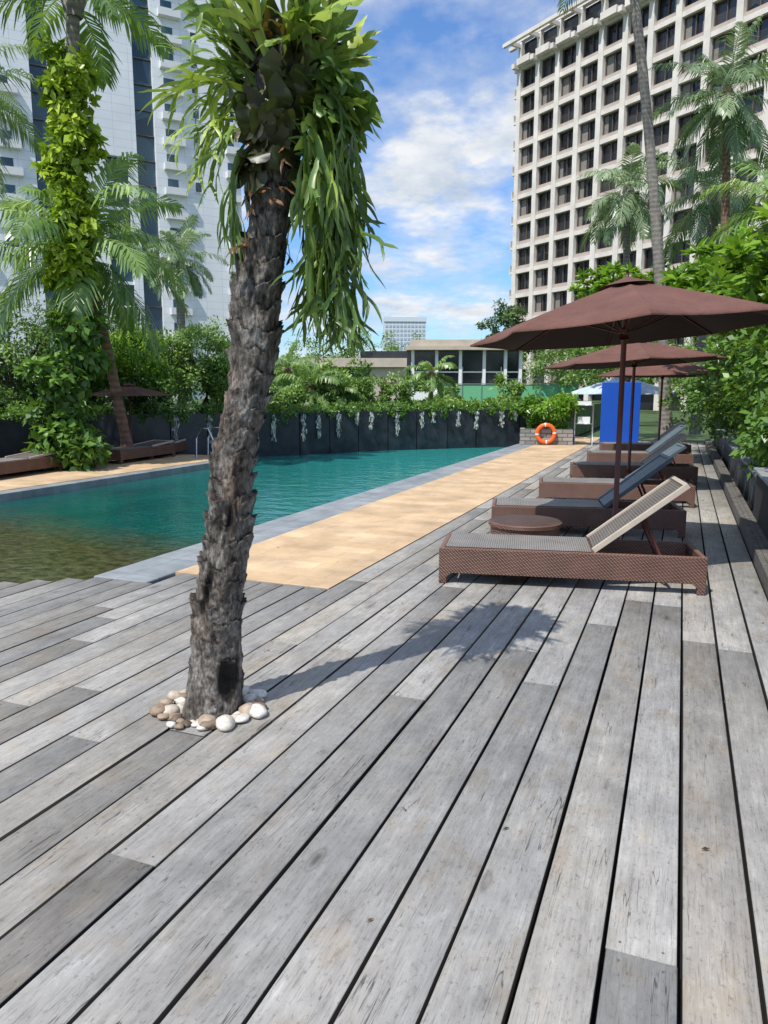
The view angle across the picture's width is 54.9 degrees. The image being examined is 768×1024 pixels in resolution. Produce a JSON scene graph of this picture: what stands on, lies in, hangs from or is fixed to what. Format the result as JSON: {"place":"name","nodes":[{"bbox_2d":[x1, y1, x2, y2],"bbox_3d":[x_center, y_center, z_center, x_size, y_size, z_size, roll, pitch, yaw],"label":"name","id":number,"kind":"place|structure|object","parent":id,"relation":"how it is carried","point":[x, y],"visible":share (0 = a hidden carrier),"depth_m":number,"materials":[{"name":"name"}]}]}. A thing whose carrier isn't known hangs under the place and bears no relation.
{"place":"outdoors","nodes":[
{"label":"outdoors","id":0,"kind":"place"},
{"bbox_2d":[0,453,171,475],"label":"shaded bed","id":1,"kind":"object","parent":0,"point":[109,461],"visible":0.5,"depth_m":14.31,"materials":[{"name":"soil"}]},
{"bbox_2d":[0,40,43,200],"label":"coconut palm","id":2,"kind":"object","parent":1,"relation":"on","point":[13,109],"visible":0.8,"depth_m":17.71,"materials":[{"name":"green leaf"}]},
{"bbox_2d":[11,304,114,466],"bbox_3d":[-6.161,-2.413,14.398,1.774,3.300,1.997,-3,10,-15],"label":"climbing shrub","id":3,"kind":"object","parent":1,"relation":"on","point":[90,363],"visible":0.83,"depth_m":14.19,"materials":[{"name":"green plant"}]},
{"bbox_2d":[20,401,111,471],"bbox_3d":[-6.174,-1.417,14.180,1.753,1.432,1.256,1,9,5],"label":"variegated shrub","id":4,"kind":"object","parent":1,"relation":"on","point":[81,446],"visible":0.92,"depth_m":14.02,"materials":[{"name":"green plant"}]},
{"bbox_2d":[0,0,174,423],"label":"vine covered palm","id":5,"kind":"object","parent":1,"relation":"on","point":[74,12],"visible":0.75,"depth_m":14.58,"materials":[{"name":"green plant"}]},
{"bbox_2d":[29,35,111,296],"bbox_3d":[-5.956,-6.501,14.065,1.480,4.772,1.383,4,10,22],"label":"climbing vine","id":6,"kind":"object","parent":5,"relation":"attached to","point":[67,126],"visible":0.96,"depth_m":13.80,"materials":[{"name":"green plant"}]},
{"bbox_2d":[0,152,191,459],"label":"coconut palm","id":7,"kind":"object","parent":1,"relation":"on","point":[125,255],"visible":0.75,"depth_m":14.76,"materials":[{"name":"green plant"}]},
{"bbox_2d":[0,454,207,490],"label":"paved bank","id":8,"kind":"structure","parent":0,"point":[26,480],"depth_m":13.81,"materials":[{"name":"stone"}]},
{"bbox_2d":[0,450,62,474],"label":"sun lounger","id":9,"kind":"object","parent":8,"relation":"on","point":[23,462],"visible":0.89,"depth_m":13.42,"materials":[{"name":"brown wicker"}]},
{"bbox_2d":[0,461,208,501],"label":"pool edge","id":10,"kind":"object","parent":8,"relation":"part of","point":[23,493],"depth_m":12.83,"materials":[{"name":"grey stone"}]},
{"bbox_2d":[91,381,169,457],"bbox_3d":[-5.750,-2.100,16.780,1.755,1.740,1.755,6,11,32],"label":"parasol","id":11,"kind":"object","parent":8,"relation":"on","point":[128,390],"visible":0.77,"depth_m":16.36,"materials":[{"name":"brown fabric"}]},
{"bbox_2d":[107,440,174,463],"bbox_3d":[-5.446,-1.342,16.353,0.620,0.380,2.021,3,10,17],"label":"sun lounger","id":12,"kind":"object","parent":8,"relation":"on","point":[144,449],"visible":0.78,"depth_m":16.18,"materials":[{"name":"brown wicker"}]},
{"bbox_2d":[135,438,187,459],"bbox_3d":[-5.252,-1.517,17.434,0.620,0.380,2.021,2,9,11],"label":"sun lounger","id":13,"kind":"object","parent":8,"relation":"on","point":[180,445],"visible":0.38,"depth_m":17.72,"materials":[{"name":"brown wicker"}]},
{"bbox_2d":[195,427,218,456],"bbox_3d":[-4.014,-1.407,17.143,0.530,1.097,0.490,4,10,22],"label":"pool ladder","id":14,"kind":"object","parent":8,"relation":"on","point":[209,431],"visible":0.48,"depth_m":17.00,"materials":[{"name":"silver metal"}]},
{"bbox_2d":[0,0,242,398],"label":"apartment tower","id":15,"kind":"structure","parent":0,"point":[120,119],"depth_m":102.67,"materials":[{"name":"white concrete"}]},
{"bbox_2d":[0,447,505,583],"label":"pool water","id":16,"kind":"structure","parent":0,"point":[86,534],"depth_m":10.53,"materials":[{"name":"teal liquid"}]},
{"bbox_2d":[0,410,538,457],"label":"panels","id":17,"kind":"object","parent":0,"point":[448,433],"visible":0.41,"depth_m":19.77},
{"bbox_2d":[172,410,528,443],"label":"hanging vines","id":18,"kind":"object","parent":17,"relation":"hanging from","point":[370,427],"visible":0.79,"depth_m":19.76,"materials":[{"name":"plant"}]},
{"bbox_2d":[4,399,600,437],"bbox_3d":[-18.338,-5.246,40.676,55.500,1.350,57.500,4,10,22],"label":"planting bed","id":19,"kind":"object","parent":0,"point":[582,428],"visible":0.04,"depth_m":37.48,"materials":[{"name":"plant"}]},
{"bbox_2d":[0,293,117,417],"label":"shade tree","id":20,"kind":"object","parent":19,"relation":"on","point":[10,386],"visible":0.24,"depth_m":17.22,"materials":[{"name":"green plant"}]},
{"bbox_2d":[12,291,152,402],"bbox_3d":[-9.575,-5.087,23.386,4.886,3.996,3.831,4,10,22],"label":"shade tree","id":21,"kind":"object","parent":19,"relation":"on","point":[111,328],"visible":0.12,"depth_m":22.79,"materials":[{"name":"green plant"}]},
{"bbox_2d":[0,369,174,423],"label":"understorey shrubs","id":22,"kind":"object","parent":19,"relation":"on","point":[145,401],"visible":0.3,"depth_m":17.93,"materials":[{"name":"green plant"}]},
{"bbox_2d":[90,321,182,414],"bbox_3d":[-6.629,-3.513,18.400,3.198,2.504,2.365,4,10,22],"label":"weeping tree","id":23,"kind":"object","parent":19,"relation":"on","point":[129,352],"visible":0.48,"depth_m":17.86,"materials":[{"name":"green plant"}]},
{"bbox_2d":[131,214,228,405],"bbox_3d":[-9.097,-9.172,34.231,4.073,8.470,4.321,4,10,22],"label":"coconut palm","id":24,"kind":"object","parent":19,"relation":"on","point":[181,269],"visible":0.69,"depth_m":33.36,"materials":[{"name":"green plant"}]},
{"bbox_2d":[155,315,230,413],"bbox_3d":[-4.621,-3.826,19.619,2.788,2.701,2.594,4,10,22],"label":"shade tree","id":25,"kind":"object","parent":19,"relation":"on","point":[207,373],"visible":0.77,"depth_m":19.13,"materials":[{"name":"green plant"}]},
{"bbox_2d":[0,397,545,424],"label":"wall top planting","id":26,"kind":"object","parent":19,"relation":"on","point":[311,408],"depth_m":19.52,"materials":[{"name":"green plant"}]},
{"bbox_2d":[274,340,321,392],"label":"dwarf palm","id":27,"kind":"object","parent":19,"relation":"on","point":[287,361],"visible":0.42,"depth_m":22.89,"materials":[{"name":"green plant"}]},
{"bbox_2d":[273,361,345,410],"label":"dwarf palm","id":28,"kind":"object","parent":19,"relation":"on","point":[309,372],"visible":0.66,"depth_m":21.94,"materials":[{"name":"green plant"}]},
{"bbox_2d":[315,374,370,410],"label":"dwarf palm","id":29,"kind":"object","parent":19,"relation":"on","point":[342,398],"visible":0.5,"depth_m":22.23,"materials":[{"name":"green plant"}]},
{"bbox_2d":[0,327,697,404],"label":"tree line","id":30,"kind":"object","parent":19,"relation":"on","point":[516,389],"visible":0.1,"depth_m":39.30,"materials":[{"name":"green plant"}]},
{"bbox_2d":[199,367,523,412],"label":"garden shrubs","id":31,"kind":"object","parent":19,"relation":"on","point":[287,396],"visible":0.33,"depth_m":22.87,"materials":[{"name":"green plant"}]},
{"bbox_2d":[403,355,457,400],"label":"dwarf palm","id":32,"kind":"object","parent":19,"relation":"on","point":[433,378],"visible":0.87,"depth_m":26.39,"materials":[{"name":"green plant"}]},
{"bbox_2d":[0,440,767,1023],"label":"wooden deck","id":33,"kind":"structure","parent":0,"point":[596,750],"depth_m":2.75,"materials":[{"name":"wood"}]},
{"bbox_2d":[94,443,532,583],"bbox_3d":[1.254,-0.572,14.477,0.547,0.500,18.360,4,10,22],"label":"pool coping","id":34,"kind":"object","parent":33,"relation":"on","point":[156,569],"visible":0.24,"depth_m":8.76,"materials":[{"name":"grey stone"}]},
{"bbox_2d":[116,551,763,1023],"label":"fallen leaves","id":35,"kind":"object","parent":33,"relation":"on","point":[402,807],"visible":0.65,"depth_m":2.45,"materials":[{"name":"brown plant"}]},
{"bbox_2d":[488,514,562,535],"bbox_3d":[1.337,0.227,7.023,0.690,0.306,0.690,4,10,22],"label":"wicker side table","id":36,"kind":"object","parent":33,"relation":"on","point":[522,524],"visible":0.6,"depth_m":6.82,"materials":[{"name":"brown wicker"}]},
{"bbox_2d":[439,476,707,595],"bbox_3d":[1.475,0.135,5.933,2.000,0.837,0.620,2,9,11],"label":"sun lounger","id":37,"kind":"object","parent":33,"relation":"on","point":[602,552],"visible":1,"depth_m":5.74,"materials":[{"name":"brown wicker"}]},
{"bbox_2d":[491,453,686,537],"bbox_3d":[2.198,-0.216,8.090,2.000,0.840,0.620,2,9,10],"label":"sun lounger","id":38,"kind":"object","parent":33,"relation":"on","point":[594,513],"visible":0.66,"depth_m":7.87,"materials":[{"name":"brown wicker"}]},
{"bbox_2d":[554,0,673,438],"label":"tall palm","id":39,"kind":"object","parent":33,"relation":"on","point":[653,184],"visible":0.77,"depth_m":21.55,"materials":[{"name":"grey plant"}]},
{"bbox_2d":[539,443,695,507],"bbox_3d":[3.150,-0.534,10.122,2.000,0.817,0.620,2,9,12],"label":"sun lounger","id":40,"kind":"object","parent":33,"relation":"on","point":[569,487],"visible":0.73,"depth_m":9.96,"materials":[{"name":"brown wicker"}]},
{"bbox_2d":[470,270,767,538],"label":"parasol","id":41,"kind":"object","parent":33,"relation":"on","point":[624,312],"visible":0.97,"depth_m":6.42,"materials":[{"name":"brown fabric"}]},
{"bbox_2d":[599,382,641,443],"bbox_3d":[6.770,-2.818,21.212,1.080,1.820,0.500,1,9,8],"label":"blue board","id":42,"kind":"object","parent":33,"relation":"on","point":[609,412],"visible":0.66,"depth_m":21.16,"materials":[{"name":"paint"}]},
{"bbox_2d":[570,432,697,484],"bbox_3d":[4.214,-0.935,12.548,2.000,0.833,0.620,2,9,10],"label":"sun lounger","id":43,"kind":"object","parent":33,"relation":"on","point":[687,472],"visible":0.69,"depth_m":12.38,"materials":[{"name":"brown wicker"}]},
{"bbox_2d":[544,342,728,476],"bbox_3d":[3.853,-1.548,11.499,2.513,2.380,2.513,-2,9,-12],"label":"parasol","id":44,"kind":"object","parent":33,"relation":"on","point":[642,354],"visible":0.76,"depth_m":11.16,"materials":[{"name":"brown fabric"}]},
{"bbox_2d":[567,258,708,381],"bbox_3d":[8.505,-5.300,24.173,5.023,5.813,3.458,4,10,22],"label":"frangipani tree","id":45,"kind":"object","parent":33,"relation":"on","point":[606,273],"visible":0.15,"depth_m":23.85,"materials":[{"name":"green plant"}]},
{"bbox_2d":[587,425,693,464],"bbox_3d":[5.182,-1.342,15.015,2.000,0.848,0.620,2,9,11],"label":"sun lounger","id":46,"kind":"object","parent":33,"relation":"on","point":[636,456],"visible":0.57,"depth_m":14.85,"materials":[{"name":"brown wicker"}]},
{"bbox_2d":[599,421,690,452],"bbox_3d":[6.202,-1.745,17.602,2.000,0.817,0.620,2,9,11],"label":"sun lounger","id":47,"kind":"object","parent":33,"relation":"on","point":[640,446],"visible":0.46,"depth_m":17.47,"materials":[{"name":"brown wicker"}]},
{"bbox_2d":[597,363,717,441],"bbox_3d":[6.081,-2.304,16.256,2.587,2.350,2.587,6,11,32],"label":"parasol","id":48,"kind":"object","parent":33,"relation":"on","point":[661,372],"visible":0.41,"depth_m":15.47,"materials":[{"name":"brown fabric"}]},
{"bbox_2d":[705,439,767,598],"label":"deck step","id":49,"kind":"object","parent":33,"relation":"on","point":[754,538],"visible":1,"depth_m":8.12,"materials":[{"name":"grey wood"}]},
{"bbox_2d":[714,431,767,539],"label":"masonry","id":50,"kind":"object","parent":33,"relation":"on","point":[754,489],"visible":0.21,"depth_m":10.36,"materials":[{"name":"stone"}]},
{"bbox_2d":[716,428,767,485],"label":"capstone","id":51,"kind":"object","parent":50,"relation":"on","point":[761,473],"visible":0.27,"depth_m":10.93,"materials":[{"name":"grey stone"}]},
{"label":"tree pit","id":52,"kind":"object","parent":33,"relation":"on","visible":0},
{"bbox_2d":[149,685,266,731],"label":"pebbles","id":53,"kind":"object","parent":52,"relation":"on","point":[254,706],"visible":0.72,"depth_m":3.44,"materials":[{"name":"white stone"}]},
{"bbox_2d":[182,43,295,720],"bbox_3d":[-0.657,-0.466,3.338,0.658,3.013,0.306,-1,9,-5],"label":"leaning tree","id":54,"kind":"object","parent":52,"relation":"in","point":[216,673],"visible":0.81,"depth_m":3.29,"materials":[{"name":"brown plant"}]},
{"bbox_2d":[140,0,397,361],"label":"staghorn fern","id":55,"kind":"object","parent":54,"relation":"attached to","point":[316,76],"visible":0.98,"depth_m":3.04,"materials":[{"name":"green plant"}]},
{"bbox_2d":[175,437,599,589],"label":"sandstone path","id":56,"kind":"structure","parent":0,"point":[353,542],"depth_m":8.37,"materials":[{"name":"beige stone"}]},
{"bbox_2d":[519,428,572,444],"bbox_3d":[4.769,-2.220,21.840,1.500,0.500,1.060,2,9,10],"label":"stone planter","id":57,"kind":"object","parent":56,"relation":"on","point":[563,437],"visible":0.66,"depth_m":21.32,"materials":[{"name":"stone"}]},
{"bbox_2d":[512,391,584,428],"bbox_3d":[4.822,-2.837,21.797,2.180,1.482,1.617,4,10,22],"label":"planter shrub","id":58,"kind":"object","parent":57,"relation":"in","point":[560,406],"visible":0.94,"depth_m":21.54,"materials":[{"name":"green plant"}]},
{"bbox_2d":[535,423,556,443],"bbox_3d":[4.642,-2.250,21.212,0.610,0.610,0.110,2,9,10],"label":"lifebuoy","id":59,"kind":"object","parent":56,"relation":"on","point":[540,427],"visible":1,"depth_m":21.17,"materials":[{"name":"orange plastic"}]},
{"bbox_2d":[573,401,593,444],"bbox_3d":[5.772,-2.575,21.401,0.536,1.240,0.436,2,9,12],"label":"towel rack","id":60,"kind":"object","parent":56,"relation":"on","point":[583,420],"visible":0.91,"depth_m":21.24,"materials":[{"name":"metal"}]},
{"bbox_2d":[383,315,426,350],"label":"distant tower","id":61,"kind":"structure","parent":0,"point":[405,327],"depth_m":390.21,"materials":[{"name":"white concrete"}]},
{"bbox_2d":[236,0,575,365],"label":"sky","id":62,"kind":"structure","parent":0,"point":[440,181],"materials":[{"name":"blue"}]},
{"bbox_2d":[274,395,713,440],"bbox_3d":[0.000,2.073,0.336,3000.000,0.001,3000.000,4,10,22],"label":"ground","id":63,"kind":"structure","parent":0,"point":[648,424],"depth_m":43.36,"materials":[{"name":"plant"}]},
{"bbox_2d":[274,346,359,388],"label":"tree line","id":64,"kind":"object","parent":63,"relation":"on","point":[330,356],"depth_m":151.87,"materials":[{"name":"green plant"}]},
{"bbox_2d":[303,340,524,399],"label":"pavilion building","id":65,"kind":"structure","parent":63,"relation":"on","point":[478,364],"depth_m":59.22,"materials":[{"name":"white glass"}]},
{"bbox_2d":[475,298,536,354],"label":"dark tree","id":66,"kind":"object","parent":63,"relation":"on","point":[508,317],"visible":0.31,"depth_m":67.50,"materials":[{"name":"green plant"}]},
{"bbox_2d":[444,367,578,401],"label":"court fence","id":67,"kind":"object","parent":63,"relation":"on","point":[480,392],"visible":0.44,"depth_m":49.21,"materials":[{"name":"green metal"}]},
{"bbox_2d":[567,377,675,393],"bbox_3d":[8.400,-3.817,26.227,3.724,2.150,3.603,4,10,22],"label":"white canopy","id":68,"kind":"object","parent":63,"relation":"on","point":[646,388],"visible":0.34,"depth_m":25.69,"materials":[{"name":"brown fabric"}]},
{"bbox_2d":[577,142,684,368],"bbox_3d":[10.045,-9.132,30.862,4.220,11.170,5.116,4,10,22],"label":"coconut palm","id":69,"kind":"object","parent":63,"relation":"on","point":[625,218],"visible":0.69,"depth_m":29.84,"materials":[{"name":"green plant"}]},
{"bbox_2d":[531,334,737,395],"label":"tree line","id":70,"kind":"object","parent":63,"relation":"on","point":[589,380],"visible":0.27,"depth_m":46.53,"materials":[{"name":"green plant"}]},
{"bbox_2d":[637,116,767,433],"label":"coconut palm","id":71,"kind":"object","parent":63,"relation":"on","point":[712,215],"visible":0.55,"depth_m":25.61,"materials":[{"name":"green plant"}]},
{"bbox_2d":[648,15,767,424],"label":"coconut palm","id":72,"kind":"object","parent":63,"relation":"on","point":[729,106],"visible":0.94,"depth_m":22.05,"materials":[{"name":"green plant"}]},
{"bbox_2d":[503,0,767,411],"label":"hotel building","id":73,"kind":"structure","parent":0,"point":[578,101],"depth_m":90.26,"materials":[{"name":"beige concrete"}]},
{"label":"planting soil","id":74,"kind":"structure","parent":0,"visible":0},
{"bbox_2d":[657,217,760,433],"bbox_3d":[6.670,-3.255,13.900,3.333,4.222,3.044,9,13,43],"label":"frangipani tree","id":75,"kind":"object","parent":74,"relation":"on","point":[690,279],"visible":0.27,"depth_m":13.50,"materials":[{"name":"green plant"}]},
{"bbox_2d":[658,324,767,480],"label":"hedge shrubs","id":76,"kind":"object","parent":74,"relation":"on","point":[732,394],"visible":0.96,"depth_m":11.02,"materials":[{"name":"green plant"}]},
{"bbox_2d":[699,158,767,273],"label":"coconut palm","id":77,"kind":"object","parent":74,"relation":"on","point":[751,213],"visible":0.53,"depth_m":21.28,"materials":[{"name":"green plant"}]},
{"bbox_2d":[703,197,767,338],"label":"frangipani tree","id":78,"kind":"object","parent":74,"relation":"on","point":[736,249],"visible":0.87,"depth_m":9.85,"materials":[{"name":"green plant"}]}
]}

